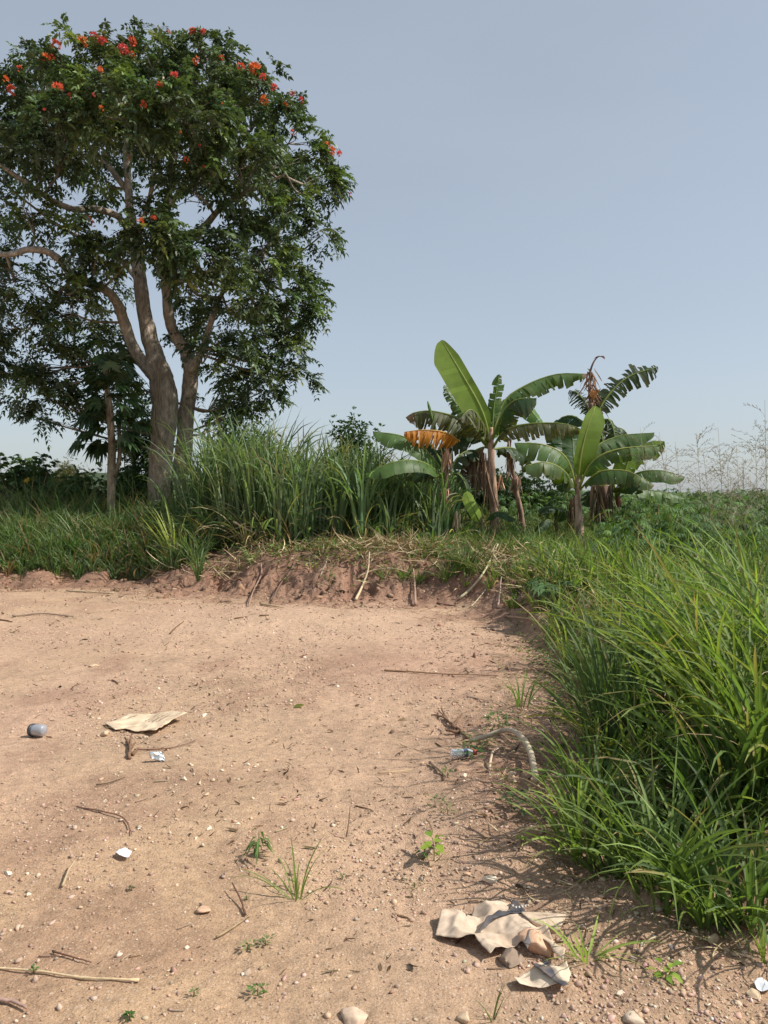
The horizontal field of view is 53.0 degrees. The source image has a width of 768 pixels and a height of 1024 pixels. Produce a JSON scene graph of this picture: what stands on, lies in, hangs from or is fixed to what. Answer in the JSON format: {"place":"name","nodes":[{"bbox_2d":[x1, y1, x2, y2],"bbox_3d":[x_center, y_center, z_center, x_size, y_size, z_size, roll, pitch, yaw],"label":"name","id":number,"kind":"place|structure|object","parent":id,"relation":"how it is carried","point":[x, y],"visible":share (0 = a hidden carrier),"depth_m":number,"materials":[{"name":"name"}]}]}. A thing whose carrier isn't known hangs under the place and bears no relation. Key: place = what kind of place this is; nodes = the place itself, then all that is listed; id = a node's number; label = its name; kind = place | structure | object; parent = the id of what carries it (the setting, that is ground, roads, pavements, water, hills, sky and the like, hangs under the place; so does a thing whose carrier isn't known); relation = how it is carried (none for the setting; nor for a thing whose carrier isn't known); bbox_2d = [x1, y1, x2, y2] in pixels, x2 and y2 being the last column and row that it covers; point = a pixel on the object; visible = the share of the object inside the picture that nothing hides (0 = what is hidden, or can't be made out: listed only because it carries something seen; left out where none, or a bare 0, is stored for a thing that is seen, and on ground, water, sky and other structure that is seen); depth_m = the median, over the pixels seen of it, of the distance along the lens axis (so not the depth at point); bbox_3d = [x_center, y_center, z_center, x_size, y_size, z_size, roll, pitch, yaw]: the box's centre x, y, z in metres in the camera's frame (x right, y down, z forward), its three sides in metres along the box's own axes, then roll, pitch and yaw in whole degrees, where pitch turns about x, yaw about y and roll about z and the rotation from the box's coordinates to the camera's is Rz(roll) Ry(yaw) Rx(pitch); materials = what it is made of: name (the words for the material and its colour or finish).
{"place":"outdoors","nodes":[
{"label":"outdoors","id":0,"kind":"place"},
{"bbox_2d":[2,472,147,504],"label":"hill","id":1,"kind":"structure","parent":0,"point":[100,474],"depth_m":507.17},
{"bbox_2d":[129,403,481,550],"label":"tall grass","id":2,"kind":"structure","parent":0,"point":[284,493],"depth_m":14.34,"materials":[{"name":"plant"}]},
{"bbox_2d":[0,500,767,1023],"bbox_3d":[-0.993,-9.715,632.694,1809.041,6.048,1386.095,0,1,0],"label":"ground","id":3,"kind":"structure","parent":0,"point":[440,996],"depth_m":3.79,"materials":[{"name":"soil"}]},
{"bbox_2d":[0,997,27,1008],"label":"stick","id":4,"kind":"object","parent":3,"relation":"on","point":[11,1000],"visible":1,"depth_m":2.37,"materials":[{"name":"brown wood"}]},
{"bbox_2d":[0,452,60,505],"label":"shrub","id":5,"kind":"object","parent":3,"relation":"on","point":[21,471],"visible":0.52,"depth_m":19.79,"materials":[{"name":"green plant"}]},
{"bbox_2d":[27,723,46,736],"bbox_3d":[-2.284,1.441,5.080,0.110,0.085,0.086,0,1,15],"label":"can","id":6,"kind":"object","parent":3,"relation":"on","point":[33,729],"visible":1,"depth_m":5.05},
{"bbox_2d":[24,453,57,501],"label":"shrub","id":7,"kind":"object","parent":3,"relation":"on","point":[42,470],"visible":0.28,"depth_m":19.39,"materials":[{"name":"green plant"}]},
{"bbox_2d":[12,612,73,616],"bbox_3d":[-4.397,1.331,10.023,0.766,0.044,0.264,0,1,-6],"label":"stick","id":8,"kind":"object","parent":3,"relation":"on","point":[15,615],"visible":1,"depth_m":10.03,"materials":[{"name":"brown wood"}]},
{"bbox_2d":[44,456,89,486],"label":"shrub","id":9,"kind":"object","parent":3,"relation":"on","point":[65,469],"visible":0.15,"depth_m":25.85,"materials":[{"name":"green plant"}]},
{"bbox_2d":[29,462,106,509],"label":"shrub","id":10,"kind":"object","parent":3,"relation":"on","point":[81,483],"visible":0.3,"depth_m":18.55,"materials":[{"name":"green plant"}]},
{"bbox_2d":[0,967,139,981],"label":"dry stalk","id":11,"kind":"object","parent":3,"relation":"on","point":[81,977],"visible":1,"depth_m":2.49,"materials":[{"name":"plant"}]},
{"bbox_2d":[65,339,155,521],"bbox_3d":[-6.068,-1.782,17.006,2.363,4.414,1.847,0,1,22],"label":"young tree","id":12,"kind":"object","parent":3,"relation":"on","point":[95,412],"visible":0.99,"depth_m":16.77,"materials":[{"name":"green plant"}]},
{"bbox_2d":[0,465,234,580],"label":"meadow grass","id":13,"kind":"structure","parent":3,"relation":"on","point":[78,528],"depth_m":15.04,"materials":[{"name":"plant"}]},
{"bbox_2d":[95,463,148,505],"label":"shrub","id":14,"kind":"object","parent":3,"relation":"on","point":[137,479],"visible":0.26,"depth_m":18.62,"materials":[{"name":"green plant"}]},
{"bbox_2d":[124,734,138,759],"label":"dead sprig","id":15,"kind":"object","parent":3,"relation":"on","point":[130,747],"visible":1,"depth_m":4.74,"materials":[{"name":"brown wood"}]},
{"bbox_2d":[104,711,186,731],"bbox_3d":[-1.684,1.465,5.421,0.477,0.060,0.495,0,1,16],"label":"cardboard piece","id":16,"kind":"object","parent":3,"relation":"on","point":[136,722],"visible":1,"depth_m":5.41,"materials":[{"name":"cardboard"}]},
{"bbox_2d":[113,377,178,477],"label":"shrub","id":17,"kind":"object","parent":3,"relation":"on","point":[143,459],"visible":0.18,"depth_m":20.74,"materials":[{"name":"green plant"}]},
{"bbox_2d":[149,751,164,760],"bbox_3d":[-1.347,1.450,4.581,0.098,0.058,0.043,0,1,0],"label":"foil wrapper","id":18,"kind":"object","parent":3,"relation":"on","point":[157,755],"visible":1,"depth_m":4.57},
{"bbox_2d":[0,12,356,509],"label":"tulip tree","id":19,"kind":"object","parent":3,"relation":"on","point":[74,102],"visible":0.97,"depth_m":16.79,"materials":[{"name":"green plant"}]},
{"bbox_2d":[141,500,217,553],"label":"grass clump","id":20,"kind":"object","parent":3,"relation":"on","point":[167,535],"visible":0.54,"depth_m":14.22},
{"bbox_2d":[186,551,207,581],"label":"grass tuft","id":21,"kind":"object","parent":3,"relation":"on","point":[197,570],"visible":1,"depth_m":12.98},
{"bbox_2d":[208,510,271,550],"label":"grass clump","id":22,"kind":"object","parent":3,"relation":"on","point":[244,535],"visible":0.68,"depth_m":13.92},
{"bbox_2d":[198,420,288,466],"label":"shrub","id":23,"kind":"object","parent":3,"relation":"on","point":[264,431],"visible":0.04,"depth_m":21.28,"materials":[{"name":"green plant"}]},
{"bbox_2d":[246,983,269,995],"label":"weed","id":24,"kind":"object","parent":3,"relation":"on","point":[253,988],"visible":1,"depth_m":2.43,"materials":[{"name":"green plant"}]},
{"bbox_2d":[242,827,274,862],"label":"seedling","id":25,"kind":"object","parent":3,"relation":"on","point":[256,848],"visible":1,"depth_m":3.33,"materials":[{"name":"green plant"}]},
{"bbox_2d":[234,833,344,901],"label":"grass tuft","id":26,"kind":"object","parent":3,"relation":"on","point":[296,885],"visible":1,"depth_m":3.03,"materials":[{"name":"plant"}]},
{"bbox_2d":[340,1006,367,1023],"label":"stone","id":27,"kind":"object","parent":3,"relation":"on","point":[353,1015],"visible":1,"depth_m":2.31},
{"bbox_2d":[0,563,709,885],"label":"soil clods","id":28,"kind":"object","parent":3,"relation":"on","point":[203,588],"visible":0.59,"depth_m":11.75,"materials":[{"name":"soil"}]},
{"bbox_2d":[319,406,393,472],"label":"shrub","id":29,"kind":"object","parent":3,"relation":"on","point":[362,435],"visible":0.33,"depth_m":18.96,"materials":[{"name":"green plant"}]},
{"bbox_2d":[0,528,738,601],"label":"short grass","id":30,"kind":"structure","parent":3,"relation":"on","point":[230,544],"depth_m":13.20,"materials":[{"name":"plant"}]},
{"bbox_2d":[0,520,766,961],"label":"dry straw","id":31,"kind":"object","parent":3,"relation":"on","point":[370,544],"visible":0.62,"depth_m":11.95,"materials":[{"name":"beige plant"}]},
{"bbox_2d":[0,570,766,1019],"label":"plant litter","id":32,"kind":"object","parent":3,"relation":"on","point":[340,770],"visible":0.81,"depth_m":4.41,"materials":[{"name":"brown plant"}]},
{"bbox_2d":[306,553,504,587],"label":"hanging roots","id":33,"kind":"object","parent":3,"relation":"hanging from","point":[409,580],"visible":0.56,"depth_m":11.90,"materials":[{"name":"brown plant"}]},
{"bbox_2d":[387,558,424,581],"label":"grass tuft","id":34,"kind":"object","parent":3,"relation":"on","point":[404,575],"visible":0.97,"depth_m":12.01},
{"bbox_2d":[403,564,432,584],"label":"grass tuft","id":35,"kind":"object","parent":3,"relation":"on","point":[419,578],"visible":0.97,"depth_m":11.88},
{"bbox_2d":[364,401,480,535],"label":"banana plant","id":36,"kind":"object","parent":3,"relation":"on","point":[426,462],"visible":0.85,"depth_m":14.16,"materials":[{"name":"green plant"}]},
{"bbox_2d":[420,831,444,860],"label":"seedling","id":37,"kind":"object","parent":3,"relation":"on","point":[426,844],"visible":1,"depth_m":3.34,"materials":[{"name":"green plant"}]},
{"bbox_2d":[384,669,497,675],"bbox_3d":[0.493,1.421,6.785,1.012,0.018,0.049,0,1,12],"label":"stick","id":38,"kind":"object","parent":3,"relation":"on","point":[435,673],"visible":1,"depth_m":6.79,"materials":[{"name":"brown wood"}]},
{"bbox_2d":[420,554,463,582],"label":"grass tuft","id":39,"kind":"object","parent":3,"relation":"on","point":[449,576],"visible":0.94,"depth_m":11.71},
{"bbox_2d":[431,708,468,738],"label":"dead sprig","id":40,"kind":"object","parent":3,"relation":"on","point":[457,730],"visible":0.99,"depth_m":5.29,"materials":[{"name":"brown wood"}]},
{"bbox_2d":[450,748,476,757],"bbox_3d":[0.467,1.412,4.509,0.156,0.055,0.056,0,1,-5],"label":"plastic bottle","id":41,"kind":"object","parent":3,"relation":"on","point":[455,753],"visible":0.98,"depth_m":4.49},
{"bbox_2d":[457,1011,469,1023],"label":"stone","id":42,"kind":"object","parent":3,"relation":"on","point":[462,1017],"visible":1,"depth_m":2.32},
{"bbox_2d":[192,496,737,547],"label":"undergrowth","id":43,"kind":"object","parent":3,"relation":"on","point":[530,523],"visible":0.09,"depth_m":16.13,"materials":[{"name":"green plant"}]},
{"bbox_2d":[437,534,495,571],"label":"grass tuft","id":44,"kind":"object","parent":3,"relation":"on","point":[466,555],"visible":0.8,"depth_m":11.77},
{"bbox_2d":[456,546,497,574],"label":"grass tuft","id":45,"kind":"object","parent":3,"relation":"on","point":[475,568],"visible":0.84,"depth_m":11.57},
{"bbox_2d":[459,544,497,598],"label":"dead branch","id":46,"kind":"object","parent":3,"relation":"on","point":[471,587],"visible":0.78,"depth_m":11.23,"materials":[{"name":"brown wood"}]},
{"bbox_2d":[453,491,515,534],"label":"banana plant","id":47,"kind":"object","parent":3,"relation":"on","point":[473,511],"visible":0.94,"depth_m":14.20,"materials":[{"name":"green plant"}]},
{"bbox_2d":[476,985,507,1022],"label":"grass tuft","id":48,"kind":"object","parent":3,"relation":"on","point":[494,1015],"visible":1,"depth_m":2.34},
{"bbox_2d":[406,340,586,535],"bbox_3d":[2.230,-1.168,15.004,3.634,4.344,2.062,0,1,0],"label":"banana plant","id":49,"kind":"object","parent":3,"relation":"on","point":[476,419],"visible":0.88,"depth_m":14.87,"materials":[{"name":"green plant"}]},
{"bbox_2d":[481,706,518,728],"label":"weed","id":50,"kind":"object","parent":3,"relation":"on","point":[505,717],"visible":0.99,"depth_m":5.13,"materials":[{"name":"green plant"}]},
{"bbox_2d":[435,899,570,987],"bbox_3d":[0.460,1.501,2.715,0.357,0.067,0.595,-1,2,-39],"label":"paper sack","id":51,"kind":"object","parent":3,"relation":"on","point":[491,925],"visible":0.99,"depth_m":2.77,"materials":[{"name":"paper"}]},
{"bbox_2d":[468,727,539,783],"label":"curved branch","id":52,"kind":"object","parent":3,"relation":"on","point":[522,738],"visible":0.96,"depth_m":4.41,"materials":[{"name":"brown wood"}]},
{"bbox_2d":[499,947,524,968],"bbox_3d":[0.437,1.518,2.620,0.095,0.066,0.066,-1,1,-33],"label":"stone","id":53,"kind":"object","parent":3,"relation":"on","point":[512,957],"visible":0.94,"depth_m":2.60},
{"bbox_2d":[494,789,529,816],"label":"weed","id":54,"kind":"object","parent":3,"relation":"on","point":[515,798],"visible":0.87,"depth_m":3.67,"materials":[{"name":"green plant"}]},
{"bbox_2d":[462,465,566,518],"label":"shrub","id":55,"kind":"object","parent":3,"relation":"on","point":[526,483],"visible":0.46,"depth_m":19.33,"materials":[{"name":"green plant"}]},
{"bbox_2d":[504,437,525,535],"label":"dead banana stem","id":56,"kind":"object","parent":3,"relation":"on","point":[515,479],"visible":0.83,"depth_m":15.55,"materials":[{"name":"brown plant"}]},
{"bbox_2d":[493,657,554,707],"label":"grass tuft","id":57,"kind":"object","parent":3,"relation":"on","point":[518,698],"visible":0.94,"depth_m":5.70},
{"bbox_2d":[518,928,551,957],"bbox_3d":[0.527,1.502,2.688,0.111,0.065,0.095,0,1,0],"label":"stone","id":58,"kind":"object","parent":3,"relation":"on","point":[538,945],"visible":0.91,"depth_m":2.66,"materials":[{"name":"stone"}]},
{"bbox_2d":[521,911,565,933],"bbox_3d":[0.590,1.502,2.822,0.168,0.047,0.100,0,1,0],"label":"paper scrap","id":59,"kind":"object","parent":3,"relation":"on","point":[557,919],"visible":0.87,"depth_m":2.81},
{"bbox_2d":[534,506,573,536],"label":"banana plant","id":60,"kind":"object","parent":3,"relation":"on","point":[559,516],"visible":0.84,"depth_m":14.81,"materials":[{"name":"green plant"}]},
{"bbox_2d":[520,577,596,597],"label":"cassava plant","id":61,"kind":"object","parent":3,"relation":"on","point":[536,583],"visible":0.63,"depth_m":9.07,"materials":[{"name":"green plant"}]},
{"bbox_2d":[490,749,661,866],"bbox_3d":[0.819,1.283,3.335,0.683,0.505,0.709,0,1,0],"label":"grass clump","id":62,"kind":"object","parent":3,"relation":"on","point":[580,799],"visible":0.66,"depth_m":3.38,"materials":[{"name":"plant"}]},
{"bbox_2d":[515,406,658,538],"bbox_3d":[3.761,-0.473,14.166,2.860,2.962,2.059,0,1,0],"label":"banana plant","id":63,"kind":"object","parent":3,"relation":"on","point":[578,459],"visible":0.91,"depth_m":13.96,"materials":[{"name":"green plant"}]},
{"bbox_2d":[496,712,693,822],"bbox_3d":[1.017,1.239,3.861,0.957,0.561,1.050,0,1,0],"label":"grass clump","id":64,"kind":"object","parent":3,"relation":"on","point":[589,786],"visible":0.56,"depth_m":3.83,"materials":[{"name":"plant"}]},
{"bbox_2d":[531,913,666,969],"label":"grass tuft","id":65,"kind":"object","parent":3,"relation":"on","point":[584,952],"visible":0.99,"depth_m":2.63,"materials":[{"name":"plant"}]},
{"bbox_2d":[546,356,657,529],"bbox_3d":[4.642,-1.287,16.072,2.278,3.913,1.395,0,1,0],"label":"banana plant","id":66,"kind":"object","parent":3,"relation":"on","point":[602,496],"visible":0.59,"depth_m":16.08,"materials":[{"name":"green plant"}]},
{"bbox_2d":[511,577,713,757],"bbox_3d":[1.352,0.943,4.570,1.159,1.100,1.243,0,1,19],"label":"grass clump","id":67,"kind":"object","parent":3,"relation":"on","point":[593,687],"visible":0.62,"depth_m":4.43,"materials":[{"name":"plant"}]},
{"bbox_2d":[459,507,767,896],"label":"guinea grass","id":68,"kind":"structure","parent":3,"relation":"on","point":[627,559],"depth_m":4.71,"materials":[{"name":"plant"}]},
{"bbox_2d":[490,738,740,903],"bbox_3d":[1.030,1.259,3.294,1.091,0.621,1.003,0,1,0],"label":"grass clump","id":69,"kind":"object","parent":3,"relation":"on","point":[599,864],"visible":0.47,"depth_m":3.31,"materials":[{"name":"plant"}]},
{"bbox_2d":[498,486,767,564],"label":"cassava field","id":70,"kind":"structure","parent":3,"relation":"on","point":[639,504],"depth_m":13.47,"materials":[{"name":"green plant"}]},
{"bbox_2d":[498,558,767,940],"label":"verge weeds","id":71,"kind":"object","parent":3,"relation":"on","point":[562,745],"visible":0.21,"depth_m":5.10,"materials":[{"name":"green plant"}]},
{"bbox_2d":[581,440,684,519],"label":"banana plant","id":72,"kind":"object","parent":3,"relation":"on","point":[619,489],"visible":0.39,"depth_m":16.34,"materials":[{"name":"green plant"}]},
{"bbox_2d":[623,1009,644,1023],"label":"stone","id":73,"kind":"object","parent":3,"relation":"on","point":[631,1016],"visible":1,"depth_m":2.33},
{"bbox_2d":[509,734,767,940],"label":"grass clump","id":74,"kind":"object","parent":3,"relation":"on","point":[685,855],"visible":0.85,"depth_m":3.02,"materials":[{"name":"plant"}]},
{"bbox_2d":[618,426,670,574],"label":"grass stalk","id":75,"kind":"object","parent":3,"relation":"on","point":[648,480],"depth_m":8.21,"materials":[{"name":"beige plant"}]},
{"bbox_2d":[557,571,735,732],"bbox_3d":[1.740,0.994,5.057,1.217,1.233,1.254,0,1,16],"label":"grass clump","id":76,"kind":"object","parent":3,"relation":"on","point":[639,650],"visible":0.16,"depth_m":5.06,"materials":[{"name":"plant"}]},
{"bbox_2d":[626,510,666,546],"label":"cassava plant","id":77,"kind":"object","parent":3,"relation":"on","point":[644,514],"visible":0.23,"depth_m":12.60,"materials":[{"name":"green plant"}]},
{"bbox_2d":[531,521,767,752],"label":"grass clump","id":78,"kind":"object","parent":3,"relation":"on","point":[696,658],"visible":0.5,"depth_m":3.94,"materials":[{"name":"plant"}]},
{"bbox_2d":[553,673,767,853],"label":"grass clump","id":79,"kind":"object","parent":3,"relation":"on","point":[738,773],"visible":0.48,"depth_m":3.39,"materials":[{"name":"plant"}]},
{"bbox_2d":[646,958,683,984],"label":"seedling","id":80,"kind":"object","parent":3,"relation":"on","point":[667,970],"visible":0.98,"depth_m":2.53,"materials":[{"name":"green plant"}]},
{"bbox_2d":[636,433,695,569],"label":"grass stalk","id":81,"kind":"object","parent":3,"relation":"on","point":[672,524],"depth_m":7.43,"materials":[{"name":"beige plant"}]},
{"bbox_2d":[566,517,767,678],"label":"grass clump","id":82,"kind":"object","parent":3,"relation":"on","point":[725,604],"visible":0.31,"depth_m":4.58,"materials":[{"name":"plant"}]},
{"bbox_2d":[574,737,767,951],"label":"grass clump","id":83,"kind":"object","parent":3,"relation":"on","point":[749,872],"visible":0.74,"depth_m":2.88,"materials":[{"name":"plant"}]},
{"bbox_2d":[575,586,767,811],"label":"grass clump","id":84,"kind":"object","parent":3,"relation":"on","point":[759,753],"visible":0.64,"depth_m":3.50,"materials":[{"name":"plant"}]},
{"bbox_2d":[579,758,767,940],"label":"grass clump","id":85,"kind":"object","parent":3,"relation":"on","point":[696,910],"visible":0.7,"depth_m":2.88,"materials":[{"name":"plant"}]},
{"bbox_2d":[580,559,767,716],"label":"grass clump","id":86,"kind":"object","parent":3,"relation":"on","point":[672,641],"visible":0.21,"depth_m":4.43,"materials":[{"name":"plant"}]},
{"bbox_2d":[653,443,712,568],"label":"grass stalk","id":87,"kind":"object","parent":3,"relation":"on","point":[680,494],"depth_m":7.84,"materials":[{"name":"beige plant"}]},
{"bbox_2d":[666,521,729,560],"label":"cassava plant","id":88,"kind":"object","parent":3,"relation":"on","point":[707,523],"visible":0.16,"depth_m":11.77,"materials":[{"name":"green plant"}]},
{"bbox_2d":[673,424,747,600],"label":"grass stalk","id":89,"kind":"object","parent":3,"relation":"on","point":[700,434],"depth_m":6.44,"materials":[{"name":"beige plant"}]},
{"bbox_2d":[675,444,747,593],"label":"grass stalk","id":90,"kind":"object","parent":3,"relation":"on","point":[718,551],"depth_m":7.03,"materials":[{"name":"beige plant"}]},
{"bbox_2d":[686,472,751,582],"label":"grass stalk","id":91,"kind":"object","parent":3,"relation":"on","point":[716,518],"depth_m":8.03,"materials":[{"name":"beige plant"}]},
{"bbox_2d":[691,432,748,574],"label":"grass stalk","id":92,"kind":"object","parent":3,"relation":"on","point":[724,536],"depth_m":6.84,"materials":[{"name":"beige plant"}]},
{"bbox_2d":[706,473,748,569],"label":"grass stalk","id":93,"kind":"object","parent":3,"relation":"on","point":[731,514],"depth_m":8.25,"materials":[{"name":"beige plant"}]},
{"bbox_2d":[688,446,767,611],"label":"grass stalk","id":94,"kind":"object","parent":3,"relation":"on","point":[734,489],"depth_m":6.04,"materials":[{"name":"beige plant"}]},
{"bbox_2d":[694,863,765,963],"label":"grass tuft","id":95,"kind":"object","parent":3,"relation":"on","point":[761,948],"visible":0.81,"depth_m":2.70,"materials":[{"name":"plant"}]},
{"bbox_2d":[701,442,766,563],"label":"grass stalk","id":96,"kind":"object","parent":3,"relation":"on","point":[740,537],"depth_m":7.55,"materials":[{"name":"beige plant"}]},
{"bbox_2d":[706,458,764,585],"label":"grass stalk","id":97,"kind":"object","parent":3,"relation":"on","point":[743,505],"depth_m":6.25,"materials":[{"name":"beige plant"}]},
{"bbox_2d":[717,482,767,579],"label":"grass stalk","id":98,"kind":"object","parent":3,"relation":"on","point":[748,520],"depth_m":7.24,"materials":[{"name":"beige plant"}]},
{"bbox_2d":[719,403,767,581],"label":"grass stalk","id":99,"kind":"object","parent":3,"relation":"on","point":[766,481],"depth_m":5.64,"materials":[{"name":"beige plant"}]},
{"bbox_2d":[721,510,766,536],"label":"cassava plant","id":100,"kind":"object","parent":3,"relation":"on","point":[752,518],"visible":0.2,"depth_m":12.82,"materials":[{"name":"green plant"}]},
{"bbox_2d":[721,432,767,582],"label":"grass stalk","id":101,"kind":"object","parent":3,"relation":"on","point":[756,495],"depth_m":6.65,"materials":[{"name":"beige plant"}]},
{"bbox_2d":[734,445,767,557],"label":"grass stalk","id":102,"kind":"object","parent":3,"relation":"on","point":[760,495],"depth_m":6.07,"materials":[{"name":"beige plant"}]},
{"bbox_2d":[746,988,761,999],"bbox_3d":[1.183,1.542,2.462,0.042,0.019,0.036,0,1,0],"label":"stone","id":103,"kind":"object","parent":3,"relation":"on","point":[753,993],"visible":1,"depth_m":2.46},
{"bbox_2d":[754,977,767,990],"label":"plastic scrap","id":104,"kind":"object","parent":3,"relation":"on","point":[761,983],"visible":1,"depth_m":2.50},
{"bbox_2d":[0,0,767,497],"label":"sky","id":105,"kind":"structure","parent":0,"point":[543,188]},
{"bbox_2d":[406,518,699,560],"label":"rank grass","id":106,"kind":"structure","parent":0,"point":[529,535],"depth_m":13.31,"materials":[{"name":"plant"}]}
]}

